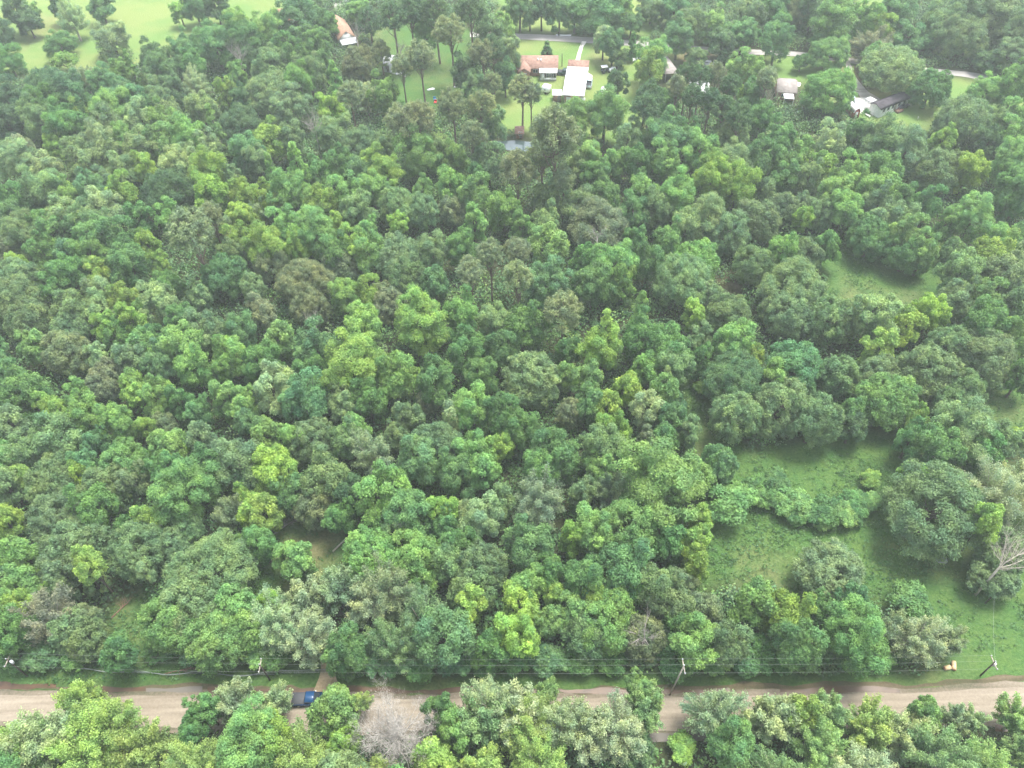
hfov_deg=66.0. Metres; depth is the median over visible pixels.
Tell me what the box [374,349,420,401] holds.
broadleaf tree
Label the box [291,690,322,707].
pickup truck
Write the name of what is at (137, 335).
young tree
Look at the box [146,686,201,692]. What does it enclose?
ditch water
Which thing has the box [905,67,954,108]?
oak tree
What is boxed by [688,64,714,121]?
pine tree
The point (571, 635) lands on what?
oak tree
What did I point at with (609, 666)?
shrub
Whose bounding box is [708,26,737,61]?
broadleaf tree
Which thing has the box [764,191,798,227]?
oak tree
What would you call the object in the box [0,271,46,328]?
broadleaf tree
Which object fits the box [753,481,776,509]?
shrub
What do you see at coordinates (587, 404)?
young tree
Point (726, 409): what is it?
oak tree
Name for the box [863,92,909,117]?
mobile home
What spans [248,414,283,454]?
young tree
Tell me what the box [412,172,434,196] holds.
young tree
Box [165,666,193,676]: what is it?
brush pile
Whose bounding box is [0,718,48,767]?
feathery tree
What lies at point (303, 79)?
broadleaf tree
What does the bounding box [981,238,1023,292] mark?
broadleaf tree
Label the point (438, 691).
ditch water
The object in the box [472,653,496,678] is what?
shrub
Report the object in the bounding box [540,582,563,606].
young tree
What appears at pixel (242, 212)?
young tree
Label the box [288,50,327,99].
broadleaf tree
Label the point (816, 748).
feathery tree
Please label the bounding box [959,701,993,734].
feathery tree
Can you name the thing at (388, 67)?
outbuilding
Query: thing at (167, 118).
broadleaf tree
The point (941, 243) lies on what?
shrub
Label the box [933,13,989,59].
oak tree
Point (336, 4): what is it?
driveway
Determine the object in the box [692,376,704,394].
shrub
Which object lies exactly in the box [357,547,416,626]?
feathery tree
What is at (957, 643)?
feathery tree
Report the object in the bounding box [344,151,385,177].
broadleaf tree
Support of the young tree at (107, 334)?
on the ground at (150, 20)
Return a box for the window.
[546,74,553,77]
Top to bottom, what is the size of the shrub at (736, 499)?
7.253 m
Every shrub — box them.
[0,642,25,674]
[19,636,61,672]
[49,50,80,68]
[59,641,96,671]
[108,629,129,640]
[140,645,178,664]
[177,643,205,667]
[215,649,235,673]
[235,646,268,669]
[264,646,294,671]
[337,650,371,677]
[364,646,399,679]
[405,650,435,684]
[435,653,472,677]
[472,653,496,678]
[495,652,532,677]
[528,641,571,678]
[564,647,594,676]
[593,651,629,677]
[628,647,661,672]
[655,640,688,683]
[666,729,696,767]
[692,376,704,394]
[703,650,730,676]
[704,480,758,527]
[732,643,760,679]
[741,476,758,492]
[750,472,766,489]
[750,632,791,675]
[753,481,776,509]
[764,465,791,492]
[769,485,798,517]
[784,507,806,527]
[787,488,813,518]
[791,53,809,71]
[798,649,833,675]
[800,502,825,525]
[809,493,839,529]
[813,523,831,531]
[823,644,860,668]
[829,499,858,528]
[837,488,868,518]
[843,504,863,526]
[855,488,875,511]
[859,468,880,488]
[862,639,897,670]
[866,490,882,510]
[883,639,911,665]
[885,578,934,621]
[937,240,944,251]
[1011,426,1023,443]
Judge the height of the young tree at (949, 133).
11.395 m
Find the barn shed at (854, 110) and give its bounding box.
[845,101,860,117]
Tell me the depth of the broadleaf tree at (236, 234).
177.96 m
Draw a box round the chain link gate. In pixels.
[278,669,326,672]
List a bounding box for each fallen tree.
[111,596,129,618]
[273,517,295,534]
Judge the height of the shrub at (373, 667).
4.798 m
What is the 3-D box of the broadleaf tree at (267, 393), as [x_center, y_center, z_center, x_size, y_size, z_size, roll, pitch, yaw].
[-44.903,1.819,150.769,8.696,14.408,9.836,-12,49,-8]
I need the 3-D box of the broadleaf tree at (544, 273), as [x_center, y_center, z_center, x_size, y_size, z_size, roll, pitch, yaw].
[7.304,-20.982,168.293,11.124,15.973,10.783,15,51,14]
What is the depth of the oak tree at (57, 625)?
120.06 m
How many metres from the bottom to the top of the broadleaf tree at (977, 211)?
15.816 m
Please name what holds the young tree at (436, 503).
on the ground at (150, 20)
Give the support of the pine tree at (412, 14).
on the ground at (150, 20)
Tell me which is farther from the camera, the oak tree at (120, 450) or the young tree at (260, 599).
the oak tree at (120, 450)
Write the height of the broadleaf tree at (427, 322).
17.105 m
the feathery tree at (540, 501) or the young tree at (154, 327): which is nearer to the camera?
the feathery tree at (540, 501)
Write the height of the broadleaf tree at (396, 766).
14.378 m
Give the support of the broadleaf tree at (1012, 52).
on the ground at (150, 20)
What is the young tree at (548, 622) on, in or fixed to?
on the ground at (150, 20)
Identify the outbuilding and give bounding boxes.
[383,55,395,71]
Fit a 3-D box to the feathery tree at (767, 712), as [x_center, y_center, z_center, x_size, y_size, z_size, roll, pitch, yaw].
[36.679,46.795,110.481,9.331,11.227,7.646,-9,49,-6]
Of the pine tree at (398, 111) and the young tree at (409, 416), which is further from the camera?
the pine tree at (398, 111)
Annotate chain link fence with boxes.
[82,668,276,676]
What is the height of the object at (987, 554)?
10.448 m
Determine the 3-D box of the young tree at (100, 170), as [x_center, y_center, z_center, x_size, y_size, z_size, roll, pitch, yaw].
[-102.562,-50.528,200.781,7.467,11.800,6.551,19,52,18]
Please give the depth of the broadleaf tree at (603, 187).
186.28 m
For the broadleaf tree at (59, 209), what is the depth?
185.97 m
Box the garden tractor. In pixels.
[601,65,609,73]
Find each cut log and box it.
[943,665,951,670]
[951,661,955,670]
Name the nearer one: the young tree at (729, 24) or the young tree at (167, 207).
the young tree at (167, 207)
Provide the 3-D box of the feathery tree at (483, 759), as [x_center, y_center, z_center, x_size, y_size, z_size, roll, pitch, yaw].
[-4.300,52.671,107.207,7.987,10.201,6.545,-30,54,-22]
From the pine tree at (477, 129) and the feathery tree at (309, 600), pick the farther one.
the pine tree at (477, 129)
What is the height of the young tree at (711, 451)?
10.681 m
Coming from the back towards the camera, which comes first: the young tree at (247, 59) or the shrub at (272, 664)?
the young tree at (247, 59)
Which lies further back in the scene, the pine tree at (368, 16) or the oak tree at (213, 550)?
the pine tree at (368, 16)
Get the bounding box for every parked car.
[704,60,714,65]
[897,103,909,108]
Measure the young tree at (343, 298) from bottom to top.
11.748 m
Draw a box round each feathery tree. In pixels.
[0,702,90,767]
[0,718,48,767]
[6,579,75,648]
[38,697,122,767]
[50,678,107,716]
[55,0,89,40]
[65,694,149,764]
[69,61,98,94]
[104,716,178,767]
[158,734,226,767]
[181,61,212,96]
[209,493,242,532]
[211,674,253,728]
[248,194,275,225]
[248,582,297,655]
[253,678,293,716]
[271,610,336,670]
[273,715,326,767]
[283,571,332,624]
[312,562,362,616]
[341,428,394,474]
[344,565,395,627]
[352,690,373,715]
[354,80,375,115]
[354,752,397,767]
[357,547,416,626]
[361,615,420,675]
[396,583,447,655]
[450,694,511,748]
[456,740,504,767]
[459,673,513,741]
[498,677,544,749]
[498,687,561,762]
[509,722,568,767]
[511,462,566,531]
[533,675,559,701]
[535,695,595,748]
[570,701,610,766]
[594,469,629,507]
[596,686,648,766]
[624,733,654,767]
[625,677,665,736]
[676,688,752,740]
[678,567,700,594]
[737,692,801,745]
[747,742,808,767]
[788,713,849,767]
[808,688,856,734]
[821,737,898,767]
[844,692,899,751]
[849,24,893,61]
[881,608,913,647]
[881,707,939,764]
[884,614,953,669]
[897,715,982,767]
[927,623,969,656]
[940,702,974,736]
[948,451,1023,527]
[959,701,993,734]
[964,731,1017,767]
[991,691,1023,735]
[996,457,1023,518]
[997,731,1023,767]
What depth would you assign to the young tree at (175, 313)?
161.68 m
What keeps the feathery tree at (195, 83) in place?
on the ground at (150, 20)
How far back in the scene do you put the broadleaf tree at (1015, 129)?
198.84 m
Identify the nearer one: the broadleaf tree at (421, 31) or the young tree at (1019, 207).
the young tree at (1019, 207)
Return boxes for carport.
[662,56,677,80]
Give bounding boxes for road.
[0,687,1023,730]
[470,32,1016,81]
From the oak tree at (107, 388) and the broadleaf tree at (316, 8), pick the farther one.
the broadleaf tree at (316, 8)
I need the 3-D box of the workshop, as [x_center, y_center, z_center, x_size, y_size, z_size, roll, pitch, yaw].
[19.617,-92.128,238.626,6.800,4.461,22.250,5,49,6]
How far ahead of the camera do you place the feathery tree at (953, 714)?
110.39 m
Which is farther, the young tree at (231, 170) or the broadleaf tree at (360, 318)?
the young tree at (231, 170)
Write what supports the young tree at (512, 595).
on the ground at (150, 20)
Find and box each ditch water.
[0,681,55,688]
[100,686,145,691]
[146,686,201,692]
[207,686,313,692]
[345,686,475,693]
[532,687,628,694]
[661,688,729,693]
[780,686,899,692]
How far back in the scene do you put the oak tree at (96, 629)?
119.98 m
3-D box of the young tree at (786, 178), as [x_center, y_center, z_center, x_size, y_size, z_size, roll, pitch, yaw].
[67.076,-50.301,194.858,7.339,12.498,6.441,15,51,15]
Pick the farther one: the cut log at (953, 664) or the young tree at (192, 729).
the cut log at (953, 664)
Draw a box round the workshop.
[562,59,588,101]
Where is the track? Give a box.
[313,661,338,690]
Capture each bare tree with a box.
[341,672,440,767]
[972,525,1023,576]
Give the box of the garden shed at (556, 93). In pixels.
[552,89,561,101]
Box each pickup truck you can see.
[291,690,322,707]
[557,68,566,75]
[586,78,592,87]
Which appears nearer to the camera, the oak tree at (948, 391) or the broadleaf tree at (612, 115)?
the oak tree at (948, 391)
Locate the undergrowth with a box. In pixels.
[0,0,1023,767]
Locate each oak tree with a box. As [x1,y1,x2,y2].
[0,256,45,300]
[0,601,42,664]
[2,295,56,344]
[22,451,79,509]
[24,65,68,97]
[24,490,78,544]
[36,518,112,581]
[38,329,91,376]
[41,128,69,160]
[46,606,86,655]
[48,311,92,339]
[60,614,109,663]
[66,602,104,635]
[75,462,138,519]
[85,370,119,401]
[86,355,123,388]
[97,435,153,486]
[105,520,171,584]
[135,595,202,654]
[139,166,196,216]
[146,428,191,465]
[150,525,192,570]
[151,411,179,431]
[158,565,225,643]
[161,527,260,607]
[171,513,206,547]
[177,607,241,677]
[199,252,250,300]
[205,581,256,631]
[215,607,273,660]
[216,102,265,144]
[243,70,301,116]
[249,247,289,282]
[272,257,336,305]
[286,416,334,469]
[289,286,332,329]
[289,488,333,530]
[321,250,359,279]
[340,43,377,83]
[340,124,376,155]
[341,523,400,582]
[372,280,393,306]
[372,286,406,324]
[376,230,425,284]
[377,185,419,227]
[383,419,409,451]
[384,255,427,299]
[387,526,441,595]
[408,191,440,232]
[409,421,463,473]
[416,389,439,414]
[438,194,465,227]
[446,565,502,622]
[450,538,509,591]
[499,350,561,409]
[554,396,582,429]
[559,611,613,664]
[566,195,628,251]
[578,588,631,659]
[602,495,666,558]
[623,613,667,662]
[651,251,712,307]
[665,389,687,415]
[672,237,719,285]
[690,590,723,623]
[696,279,723,311]
[699,348,769,403]
[703,208,751,256]
[705,292,752,336]
[707,390,763,445]
[731,196,782,242]
[731,244,776,287]
[753,376,810,439]
[755,254,828,313]
[755,295,790,328]
[762,294,815,339]
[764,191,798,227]
[764,338,825,394]
[783,0,814,25]
[784,390,844,451]
[791,536,865,601]
[795,190,816,226]
[795,236,825,270]
[799,66,857,115]
[803,293,852,346]
[806,35,851,70]
[808,197,833,233]
[815,354,861,398]
[844,211,893,261]
[853,372,924,432]
[854,353,899,391]
[856,42,925,97]
[860,40,891,72]
[880,230,931,276]
[880,457,986,567]
[888,341,965,401]
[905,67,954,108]
[908,147,963,194]
[923,323,973,366]
[929,385,969,421]
[930,92,995,151]
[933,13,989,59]
[938,236,966,262]
[944,367,988,411]
[954,327,1017,376]
[965,555,1022,601]
[966,351,1009,390]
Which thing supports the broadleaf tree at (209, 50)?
on the ground at (150, 20)
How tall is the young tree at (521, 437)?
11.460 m
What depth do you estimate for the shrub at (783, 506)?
136.50 m
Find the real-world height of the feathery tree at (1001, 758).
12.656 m
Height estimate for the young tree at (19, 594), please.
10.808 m
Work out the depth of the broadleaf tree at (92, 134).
205.15 m
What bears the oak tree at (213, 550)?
on the ground at (150, 20)
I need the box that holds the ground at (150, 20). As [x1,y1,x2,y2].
[0,0,1023,767]
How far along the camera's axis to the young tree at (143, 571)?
125.47 m
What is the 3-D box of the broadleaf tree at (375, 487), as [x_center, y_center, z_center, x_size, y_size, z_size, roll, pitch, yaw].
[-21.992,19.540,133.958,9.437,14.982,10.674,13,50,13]
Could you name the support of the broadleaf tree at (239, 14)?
on the ground at (150, 20)
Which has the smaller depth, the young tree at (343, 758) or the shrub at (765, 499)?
the young tree at (343, 758)
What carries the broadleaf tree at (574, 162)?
on the ground at (150, 20)
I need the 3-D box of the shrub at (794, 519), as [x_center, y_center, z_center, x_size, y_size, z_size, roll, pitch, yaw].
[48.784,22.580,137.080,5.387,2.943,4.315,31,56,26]
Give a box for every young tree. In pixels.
[0,235,13,260]
[0,335,10,358]
[0,353,26,387]
[0,402,32,439]
[0,433,48,470]
[0,438,8,443]
[0,445,22,472]
[0,465,26,507]
[0,502,26,539]
[0,534,40,573]
[0,562,40,600]
[0,588,36,614]
[0,749,45,767]
[3,251,28,261]
[9,463,37,487]
[10,133,37,157]
[13,327,50,366]
[23,208,55,234]
[24,1,43,22]
[30,390,68,413]
[33,214,67,255]
[34,553,81,602]
[35,262,71,302]
[36,581,73,601]
[47,0,63,17]
[49,251,87,293]
[52,238,73,260]
[55,172,80,208]
[58,215,77,239]
[61,375,89,404]
[64,447,99,480]
[66,390,105,432]
[66,459,96,484]
[67,95,98,131]
[70,544,117,596]
[79,275,114,306]
[79,422,111,453]
[81,340,108,367]
[82,255,112,286]
[84,286,116,327]
[89,309,120,345]
[90,163,116,186]
[92,401,142,442]
[97,634,139,673]
[102,315,129,349]
[104,280,140,307]
[107,56,135,82]
[110,342,147,376]
[111,458,152,497]
[113,301,148,337]
[117,367,148,405]
[121,377,147,415]
[122,201,157,233]
[125,325,156,366]
[129,297,153,322]
[129,504,168,529]
[130,149,157,183]
[131,559,159,589]
[132,416,158,437]
[133,227,161,256]
[137,372,176,415]
[138,336,175,384]
[143,450,180,480]
[144,323,163,339]
[145,248,171,278]
[148,268,187,301]
[152,195,177,238]
[163,301,199,329]
[163,384,194,427]
[167,0,191,26]
[177,139,201,166]
[178,707,209,746]
[181,691,221,726]
[182,391,214,425]
[184,419,217,452]
[186,278,213,311]
[188,441,218,481]
[207,379,243,426]
[208,213,235,255]
[210,360,234,382]
[212,75,236,112]
[215,236,248,273]
[220,309,257,346]
[221,163,241,184]
[224,200,258,231]
[226,59,247,86]
[226,175,257,203]
[228,80,252,108]
[228,383,261,421]
[229,532,242,540]
[232,407,254,434]
[232,481,253,502]
[235,346,244,365]
[235,490,265,527]
[239,46,258,75]
[239,270,268,307]
[240,142,273,182]
[242,524,277,566]
[245,291,277,329]
[246,707,301,767]
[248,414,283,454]
[248,491,285,532]
[253,587,279,609]
[263,319,298,360]
[268,470,309,518]
[271,539,318,582]
[275,423,311,457]
[281,224,312,263]
[291,347,328,384]
[304,682,359,736]
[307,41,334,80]
[308,223,330,252]
[315,746,370,767]
[318,8,339,35]
[319,620,367,682]
[320,495,357,537]
[325,414,362,467]
[326,718,362,752]
[327,277,362,315]
[327,378,355,422]
[328,210,348,238]
[332,472,363,519]
[342,411,372,434]
[351,272,382,310]
[358,212,378,243]
[371,128,397,156]
[380,511,417,550]
[386,209,409,233]
[391,401,425,433]
[410,735,457,767]
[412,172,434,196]
[413,228,447,266]
[419,263,449,302]
[419,691,455,727]
[426,495,459,519]
[426,541,462,583]
[430,446,475,499]
[432,500,459,538]
[435,706,469,754]
[437,525,482,552]
[441,137,471,175]
[442,399,466,433]
[444,226,477,266]
[451,428,496,479]
[452,582,487,625]
[453,498,470,522]
[456,489,504,539]
[462,67,487,98]
[462,201,488,243]
[463,355,499,394]
[466,161,488,186]
[466,452,502,491]
[470,627,510,671]
[479,390,522,436]
[481,329,520,375]
[484,432,515,463]
[485,481,516,532]
[493,55,515,97]
[493,611,541,658]
[501,408,540,450]
[501,579,540,621]
[507,562,546,609]
[508,208,535,240]
[518,0,536,30]
[522,446,560,489]
[528,197,559,238]
[534,604,565,639]
[535,549,565,594]
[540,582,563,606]
[554,336,580,364]
[554,589,587,628]
[557,361,585,396]
[557,519,587,560]
[565,358,603,396]
[566,474,597,514]
[568,241,597,271]
[575,381,605,429]
[581,446,617,482]
[581,582,606,618]
[592,409,632,440]
[593,24,609,60]
[595,388,622,417]
[601,146,627,183]
[604,584,637,618]
[605,14,623,33]
[605,47,629,69]
[606,68,630,94]
[608,260,637,304]
[610,370,642,412]
[619,188,649,228]
[621,224,647,253]
[623,666,650,700]
[625,348,660,390]
[628,388,665,426]
[629,580,652,608]
[636,423,654,451]
[643,516,687,566]
[649,372,679,401]
[651,401,687,432]
[652,215,681,263]
[653,420,679,449]
[657,87,679,115]
[661,607,693,641]
[675,413,702,451]
[679,522,712,561]
[680,296,705,332]
[681,541,709,587]
[687,319,713,352]
[687,502,713,528]
[690,341,714,380]
[691,459,717,497]
[700,443,732,464]
[704,443,739,485]
[705,617,753,669]
[705,713,755,767]
[716,20,742,32]
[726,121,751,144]
[727,575,779,626]
[741,54,765,84]
[749,342,764,366]
[753,176,775,203]
[758,587,817,642]
[759,356,789,388]
[766,144,788,175]
[769,158,800,194]
[781,693,824,731]
[784,134,815,166]
[790,205,815,234]
[794,156,825,195]
[808,586,838,626]
[812,149,838,181]
[815,229,841,266]
[831,580,868,613]
[833,293,865,344]
[837,411,869,443]
[841,397,865,415]
[857,326,899,363]
[864,202,894,233]
[891,415,927,458]
[892,304,929,349]
[893,177,918,207]
[895,461,929,494]
[903,401,929,428]
[906,694,943,732]
[909,183,948,227]
[909,292,952,338]
[911,225,941,275]
[927,121,958,151]
[929,205,962,241]
[935,274,982,304]
[937,277,974,325]
[957,501,1005,553]
[958,429,1007,477]
[971,418,1023,462]
[973,123,1003,160]
[981,221,1021,248]
[993,185,1023,222]
[1000,284,1023,316]
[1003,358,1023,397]
[1009,221,1023,251]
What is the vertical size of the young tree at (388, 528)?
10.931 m
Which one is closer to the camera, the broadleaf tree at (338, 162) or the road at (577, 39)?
the broadleaf tree at (338, 162)
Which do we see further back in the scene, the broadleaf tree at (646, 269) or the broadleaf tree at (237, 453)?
the broadleaf tree at (646, 269)
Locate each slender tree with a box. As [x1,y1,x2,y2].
[70,557,110,596]
[122,48,142,85]
[204,102,235,161]
[264,151,281,185]
[286,141,319,206]
[328,59,348,107]
[540,40,552,54]
[590,308,617,370]
[626,290,650,328]
[627,30,636,60]
[660,365,671,383]
[736,84,743,102]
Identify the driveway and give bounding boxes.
[334,0,348,10]
[564,41,591,77]
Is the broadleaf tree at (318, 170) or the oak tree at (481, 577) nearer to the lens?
the oak tree at (481, 577)
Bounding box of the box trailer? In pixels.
[542,83,550,93]
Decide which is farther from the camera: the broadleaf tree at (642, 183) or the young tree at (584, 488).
the broadleaf tree at (642, 183)
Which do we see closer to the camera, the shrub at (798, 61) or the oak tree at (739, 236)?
the oak tree at (739, 236)
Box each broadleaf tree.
[0,16,16,45]
[0,41,28,76]
[0,73,33,129]
[0,103,24,138]
[0,136,38,180]
[0,180,35,222]
[0,197,23,231]
[0,207,53,260]
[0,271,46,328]
[0,356,53,426]
[1,0,27,32]
[11,8,44,38]
[15,90,50,139]
[16,163,65,209]
[19,81,61,121]
[21,229,65,271]
[26,410,83,458]
[28,148,66,185]
[40,96,91,142]
[41,29,77,57]
[42,66,89,106]
[44,194,81,231]
[50,287,93,333]
[59,134,92,168]
[62,481,130,531]
[63,229,111,274]
[64,82,92,114]
[65,145,100,182]
[66,195,120,232]
[70,213,117,262]
[72,166,104,207]
[77,116,120,159]
[84,61,126,95]
[84,184,123,216]
[86,0,116,23]
[87,85,140,126]
[89,20,133,60]
[89,130,126,169]
[90,100,122,129]
[95,214,143,247]
[100,71,137,109]
[104,168,139,212]
[105,150,138,182]
[106,239,153,292]
[109,120,136,154]
[121,123,159,165]
[123,83,153,108]
[123,94,157,132]
[135,279,190,326]
[138,34,175,72]
[138,71,157,93]
[141,120,172,165]
[142,45,185,82]
[143,84,170,105]
[145,95,169,132]
[146,455,226,526]
[155,87,182,115]
[155,318,211,364]
[156,72,185,106]
[157,143,191,188]
[159,106,179,137]
[165,25,200,60]
[165,110,204,147]
[172,342,217,392]
[177,46,206,75]
[180,0,208,26]
[182,89,222,130]
[182,306,226,356]
[186,142,228,194]
[190,17,234,68]
[190,169,234,213]
[192,125,225,163]
[203,0,229,24]
[210,437,261,491]
[211,334,246,382]
[214,11,266,59]
[214,690,280,767]
[218,219,253,267]
[221,5,249,39]
[227,129,270,175]
[239,218,288,278]
[240,338,286,385]
[244,176,282,222]
[250,7,286,46]
[250,52,284,80]
[251,443,298,495]
[252,114,286,165]
[252,358,295,418]
[257,41,287,69]
[264,202,296,242]
[265,166,311,212]
[268,0,317,42]
[268,81,314,127]
[269,29,293,70]
[275,117,305,154]
[277,365,331,422]
[281,57,317,106]
[286,35,308,62]
[288,18,312,47]
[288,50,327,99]
[292,204,339,260]
[292,314,335,364]
[296,0,324,24]
[299,441,349,510]
[301,25,331,56]
[301,181,338,217]
[305,153,332,188]
[310,111,356,160]
[314,88,348,120]
[318,326,388,396]
[320,229,352,270]
[321,30,333,52]
[322,141,353,185]
[326,169,366,210]
[338,188,379,230]
[339,221,368,266]
[343,299,382,349]
[344,0,368,23]
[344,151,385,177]
[348,376,388,425]
[352,459,411,529]
[353,228,390,275]
[357,168,389,209]
[359,139,405,199]
[366,68,404,113]
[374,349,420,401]
[382,487,433,538]
[385,763,405,767]
[391,123,443,179]
[393,282,450,356]
[396,433,443,486]
[410,603,476,668]
[412,13,440,49]
[416,352,454,406]
[428,131,450,166]
[434,164,464,199]
[441,282,479,341]
[446,323,486,374]
[446,379,489,429]
[449,50,479,94]
[456,171,492,218]
[470,140,505,190]
[473,9,507,42]
[473,300,512,338]
[477,104,507,149]
[485,188,524,236]
[494,11,515,37]
[495,34,521,67]
[500,0,539,32]
[501,512,554,570]
[502,299,551,353]
[521,254,575,312]
[526,220,570,269]
[527,425,580,484]
[530,0,553,31]
[530,176,562,220]
[546,0,570,33]
[556,147,586,189]
[559,183,595,229]
[561,0,589,33]
[562,95,592,140]
[562,552,609,600]
[570,0,624,35]
[570,260,617,313]
[570,500,615,555]
[574,321,623,373]
[575,130,601,183]
[577,157,609,187]
[577,422,630,466]
[585,82,630,143]
[585,237,639,288]
[588,164,619,225]
[597,26,624,66]
[597,537,655,601]
[610,433,711,527]
[612,0,633,18]
[612,115,647,158]
[616,7,645,37]
[620,303,665,361]
[622,142,654,180]
[626,172,659,210]
[633,33,672,79]
[633,45,663,85]
[634,0,666,28]
[634,241,664,288]
[635,562,684,619]
[639,103,692,169]
[642,184,674,231]
[644,321,692,372]
[646,136,681,184]
[647,568,695,632]
[655,164,695,225]
[656,0,690,21]
[656,342,696,385]
[664,10,694,60]
[666,610,721,677]
[670,205,702,243]
[671,2,706,37]
[675,114,702,158]
[681,126,719,171]
[683,47,709,67]
[690,191,725,240]
[691,146,737,203]
[698,1,725,44]
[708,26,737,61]
[711,317,762,363]
[712,120,740,148]
[716,158,763,209]
[719,135,753,194]
[725,46,751,80]
[729,0,769,32]
[730,16,761,52]
[736,75,766,105]
[740,137,776,175]
[747,98,776,138]
[758,10,797,65]
[758,112,797,160]
[759,0,790,28]
[767,231,799,265]
[767,616,829,671]
[796,0,821,34]
[806,25,850,51]
[807,0,856,40]
[810,117,846,166]
[815,170,855,210]
[821,591,890,680]
[826,188,864,232]
[828,147,870,192]
[843,108,870,159]
[849,0,889,39]
[850,292,904,346]
[855,167,903,211]
[858,110,903,167]
[861,179,896,218]
[867,149,904,178]
[870,11,898,40]
[882,0,918,33]
[886,199,921,228]
[887,123,927,174]
[888,211,930,259]
[892,18,925,52]
[903,421,968,468]
[908,22,941,57]
[921,0,962,51]
[931,393,999,462]
[932,246,986,290]
[938,0,999,34]
[948,190,995,243]
[950,149,991,198]
[959,293,1012,337]
[960,276,1009,309]
[965,70,1004,105]
[970,227,1020,268]
[971,48,1002,74]
[979,0,1022,44]
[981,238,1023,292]
[985,113,1023,153]
[985,135,1023,185]
[988,104,1019,131]
[990,36,1023,74]
[992,165,1023,218]
[993,56,1023,108]
[996,96,1023,134]
[996,315,1023,356]
[997,8,1023,45]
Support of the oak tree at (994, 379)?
on the ground at (150, 20)
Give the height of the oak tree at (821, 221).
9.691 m
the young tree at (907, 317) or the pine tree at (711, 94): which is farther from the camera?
the pine tree at (711, 94)
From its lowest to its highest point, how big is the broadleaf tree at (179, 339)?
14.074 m
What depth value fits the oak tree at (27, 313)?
163.81 m
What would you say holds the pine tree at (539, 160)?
on the ground at (150, 20)
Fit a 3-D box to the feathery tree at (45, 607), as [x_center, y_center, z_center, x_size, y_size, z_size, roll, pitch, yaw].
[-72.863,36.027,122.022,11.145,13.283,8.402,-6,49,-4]
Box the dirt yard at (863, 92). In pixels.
[846,59,879,115]
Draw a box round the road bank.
[5,674,1023,694]
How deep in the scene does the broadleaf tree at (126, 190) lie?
194.28 m
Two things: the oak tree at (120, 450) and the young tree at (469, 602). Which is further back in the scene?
the oak tree at (120, 450)
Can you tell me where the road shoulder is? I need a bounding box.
[0,681,1023,736]
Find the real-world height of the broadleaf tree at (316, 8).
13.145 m
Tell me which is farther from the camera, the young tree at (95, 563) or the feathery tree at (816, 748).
the young tree at (95, 563)
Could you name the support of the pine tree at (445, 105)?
on the ground at (150, 20)
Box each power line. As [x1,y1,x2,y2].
[3,658,976,665]
[15,666,968,672]
[24,653,984,659]
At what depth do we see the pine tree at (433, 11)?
237.94 m
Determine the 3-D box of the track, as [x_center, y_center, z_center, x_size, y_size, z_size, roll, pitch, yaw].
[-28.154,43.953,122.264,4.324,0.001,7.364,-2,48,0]
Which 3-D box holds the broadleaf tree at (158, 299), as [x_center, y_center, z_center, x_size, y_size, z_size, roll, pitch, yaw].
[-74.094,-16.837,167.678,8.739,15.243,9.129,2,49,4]
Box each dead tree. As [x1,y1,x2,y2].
[227,37,247,77]
[301,102,328,157]
[346,20,367,46]
[590,225,605,243]
[621,597,667,645]
[763,82,781,100]
[974,516,1023,595]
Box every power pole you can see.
[4,654,27,676]
[258,658,270,680]
[669,658,685,694]
[980,655,997,675]
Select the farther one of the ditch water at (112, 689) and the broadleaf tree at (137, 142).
the broadleaf tree at (137, 142)
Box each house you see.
[333,15,356,46]
[516,55,558,80]
[774,78,797,103]
[855,98,870,111]
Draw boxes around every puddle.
[607,732,707,741]
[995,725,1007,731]
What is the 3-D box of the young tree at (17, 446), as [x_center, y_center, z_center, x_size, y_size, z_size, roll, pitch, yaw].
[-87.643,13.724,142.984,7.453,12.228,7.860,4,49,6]
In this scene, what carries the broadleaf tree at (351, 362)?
on the ground at (150, 20)
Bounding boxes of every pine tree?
[162,205,215,299]
[196,199,224,243]
[337,78,363,127]
[354,5,381,44]
[370,36,392,75]
[377,0,407,70]
[382,101,424,152]
[389,52,413,102]
[395,0,424,40]
[399,98,436,171]
[403,38,436,102]
[418,0,450,63]
[430,12,466,86]
[436,85,468,143]
[452,0,486,42]
[455,254,485,304]
[458,119,488,159]
[463,89,496,141]
[466,37,496,99]
[474,236,504,304]
[481,32,505,96]
[482,71,502,107]
[498,148,537,199]
[502,259,534,303]
[503,236,521,298]
[505,238,531,299]
[507,72,535,125]
[521,82,544,123]
[524,133,559,183]
[528,101,585,217]
[542,288,584,338]
[553,164,575,228]
[629,92,660,127]
[636,77,664,127]
[666,73,688,121]
[674,61,700,115]
[681,82,704,124]
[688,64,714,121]
[697,86,720,133]
[704,59,727,122]
[709,94,733,122]
[719,73,743,122]
[724,97,755,136]
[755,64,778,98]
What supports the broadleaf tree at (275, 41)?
on the ground at (150, 20)
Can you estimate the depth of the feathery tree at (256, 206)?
191.09 m
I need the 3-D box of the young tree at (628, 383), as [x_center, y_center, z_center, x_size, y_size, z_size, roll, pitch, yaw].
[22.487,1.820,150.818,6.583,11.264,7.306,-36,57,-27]
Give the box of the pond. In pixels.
[498,140,532,150]
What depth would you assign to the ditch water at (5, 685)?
121.45 m
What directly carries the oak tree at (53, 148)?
on the ground at (150, 20)
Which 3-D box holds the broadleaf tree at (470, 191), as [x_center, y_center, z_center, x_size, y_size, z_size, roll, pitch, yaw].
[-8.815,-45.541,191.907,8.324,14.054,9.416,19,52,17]

